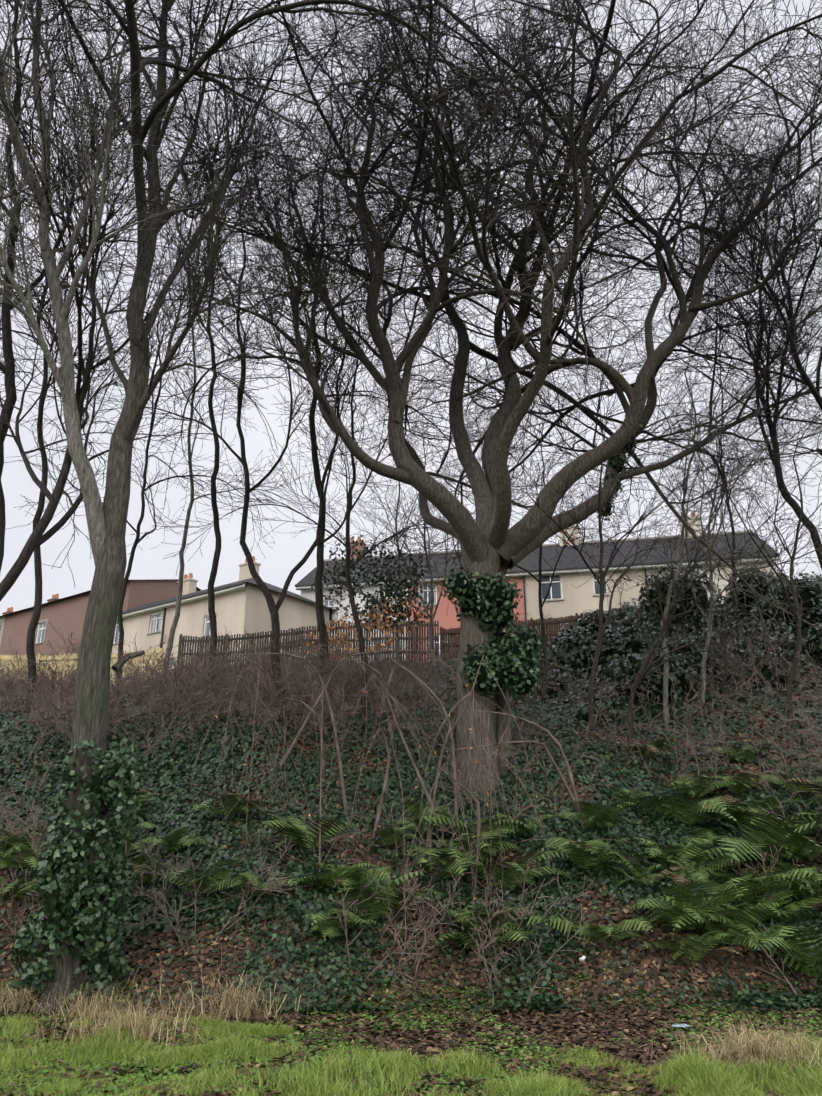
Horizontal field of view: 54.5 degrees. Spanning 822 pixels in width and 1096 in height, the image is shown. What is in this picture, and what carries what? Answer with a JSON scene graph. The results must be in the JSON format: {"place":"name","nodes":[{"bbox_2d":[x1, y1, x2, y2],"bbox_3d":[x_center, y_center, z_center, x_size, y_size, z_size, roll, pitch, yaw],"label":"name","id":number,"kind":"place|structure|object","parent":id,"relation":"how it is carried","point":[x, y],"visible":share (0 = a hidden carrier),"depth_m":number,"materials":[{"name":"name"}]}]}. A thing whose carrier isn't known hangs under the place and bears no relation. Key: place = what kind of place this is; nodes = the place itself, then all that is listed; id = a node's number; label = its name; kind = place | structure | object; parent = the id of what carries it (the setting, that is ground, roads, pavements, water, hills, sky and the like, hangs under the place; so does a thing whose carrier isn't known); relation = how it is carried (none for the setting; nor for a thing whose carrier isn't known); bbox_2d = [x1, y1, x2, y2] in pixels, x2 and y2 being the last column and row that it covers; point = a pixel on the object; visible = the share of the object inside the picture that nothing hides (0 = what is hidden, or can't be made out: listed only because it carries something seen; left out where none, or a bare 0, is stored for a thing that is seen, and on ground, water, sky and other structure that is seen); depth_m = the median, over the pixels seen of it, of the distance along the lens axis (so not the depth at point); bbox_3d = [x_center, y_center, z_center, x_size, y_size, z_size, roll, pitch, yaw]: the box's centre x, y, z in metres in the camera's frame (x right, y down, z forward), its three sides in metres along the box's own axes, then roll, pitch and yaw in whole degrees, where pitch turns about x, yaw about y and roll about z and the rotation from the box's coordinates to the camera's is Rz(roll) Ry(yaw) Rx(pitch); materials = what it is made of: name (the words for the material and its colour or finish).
{"place":"outdoors","nodes":[
{"label":"outdoors","id":0,"kind":"place"},
{"bbox_2d":[0,664,821,1095],"bbox_3d":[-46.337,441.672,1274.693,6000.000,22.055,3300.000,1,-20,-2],"label":"ground","id":1,"kind":"structure","parent":0,"point":[458,950],"depth_m":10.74,"materials":[{"name":"brown plant"}]},
{"bbox_2d":[0,0,695,1018],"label":"tree","id":2,"kind":"object","parent":1,"relation":"on","point":[92,688],"visible":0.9,"depth_m":11.22,"materials":[{"name":"brown plant"}]},
{"bbox_2d":[9,735,141,1011],"bbox_3d":[-3.614,3.689,8.832,1.198,3.203,1.182,1,-20,-2],"label":"trunk ivy","id":3,"kind":"object","parent":2,"relation":"attached to","point":[98,936],"visible":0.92,"depth_m":8.56,"materials":[{"name":"green plant"}]},
{"bbox_2d":[0,0,249,566],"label":"pale tree","id":4,"kind":"object","parent":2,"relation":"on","point":[95,518],"visible":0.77,"depth_m":10.77,"materials":[{"name":"grey plant"}]},
{"bbox_2d":[0,604,716,684],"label":"fences","id":5,"kind":"object","parent":1,"relation":"on","point":[555,626],"visible":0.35,"depth_m":30.61,"materials":[{"name":"brown wood"}]},
{"bbox_2d":[311,535,431,631],"bbox_3d":[-1.084,1.009,22.235,3.480,2.916,2.522,1,-20,-2],"label":"shrub","id":6,"kind":"object","parent":1,"relation":"on","point":[389,592],"visible":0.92,"depth_m":21.96,"materials":[{"name":"green plant"}]},
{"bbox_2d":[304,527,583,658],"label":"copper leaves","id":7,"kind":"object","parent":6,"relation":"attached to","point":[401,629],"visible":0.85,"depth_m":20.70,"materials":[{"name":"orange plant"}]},
{"bbox_2d":[0,490,779,683],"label":"houses","id":8,"kind":"structure","parent":1,"relation":"on","point":[148,611],"depth_m":39.51,"materials":[{"name":"paint"}]},
{"bbox_2d":[0,658,821,1016],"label":"ivy carpet","id":9,"kind":"object","parent":1,"relation":"on","point":[548,948],"visible":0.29,"depth_m":12.07,"materials":[{"name":"green plant"}]},
{"bbox_2d":[0,0,821,750],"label":"trees","id":10,"kind":"object","parent":1,"relation":"on","point":[38,536],"visible":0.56,"depth_m":17.07,"materials":[{"name":"brown plant"}]},
{"bbox_2d":[0,587,821,1004],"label":"scrub","id":11,"kind":"object","parent":1,"relation":"on","point":[178,687],"visible":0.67,"depth_m":15.03,"materials":[{"name":"brown plant"}]},
{"bbox_2d":[0,739,821,978],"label":"ferns","id":12,"kind":"object","parent":1,"relation":"on","point":[687,912],"visible":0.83,"depth_m":10.82,"materials":[{"name":"green plant"}]},
{"bbox_2d":[0,975,821,1095],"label":"grass","id":13,"kind":"structure","parent":1,"relation":"on","point":[699,1075],"depth_m":6.18,"materials":[{"name":"green plant"}]},
{"bbox_2d":[0,949,821,1095],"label":"weeds","id":14,"kind":"object","parent":1,"relation":"on","point":[534,1046],"visible":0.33,"depth_m":7.22,"materials":[{"name":"green plant"}]},
{"bbox_2d":[0,938,821,1090],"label":"dry grass","id":15,"kind":"structure","parent":1,"relation":"on","point":[749,1050],"depth_m":7.31,"materials":[{"name":"beige plant"}]},
{"bbox_2d":[1,745,821,960],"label":"dead ferns","id":16,"kind":"object","parent":1,"relation":"on","point":[710,952],"visible":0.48,"depth_m":11.32,"materials":[{"name":"brown plant"}]},
{"bbox_2d":[163,650,665,941],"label":"bare branches","id":17,"kind":"object","parent":1,"relation":"on","point":[434,792],"visible":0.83,"depth_m":11.83,"materials":[{"name":"brown plant"}]},
{"bbox_2d":[194,684,555,925],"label":"whip leaves","id":18,"kind":"object","parent":17,"relation":"attached to","point":[387,789],"visible":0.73,"depth_m":11.41,"materials":[{"name":"orange plant"}]},
{"bbox_2d":[26,0,821,795],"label":"tree","id":19,"kind":"object","parent":1,"relation":"on","point":[488,542],"visible":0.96,"depth_m":16.00,"materials":[{"name":"brown plant"}]},
{"bbox_2d":[440,415,642,702],"bbox_3d":[3.073,-0.331,15.947,5.505,7.051,1.331,9,-22,-25],"label":"trunk ivy","id":20,"kind":"object","parent":19,"relation":"attached to","point":[495,650],"depth_m":14.26,"materials":[{"name":"green plant"}]},
{"bbox_2d":[158,150,817,724],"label":"saplings","id":21,"kind":"object","parent":1,"relation":"on","point":[432,584],"visible":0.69,"depth_m":20.65,"materials":[{"name":"grey plant"}]},
{"bbox_2d":[444,956,689,1058],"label":"litter","id":22,"kind":"object","parent":1,"relation":"on","point":[673,1025],"visible":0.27,"depth_m":7.69,"materials":[{"name":"white plastic"}]},
{"bbox_2d":[509,562,821,726],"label":"bushes","id":23,"kind":"object","parent":1,"relation":"on","point":[625,663],"depth_m":21.36,"materials":[{"name":"green plant"}]},
{"bbox_2d":[0,0,821,615],"label":"sky","id":24,"kind":"structure","parent":0,"point":[287,551],"materials":[{"name":"white"}]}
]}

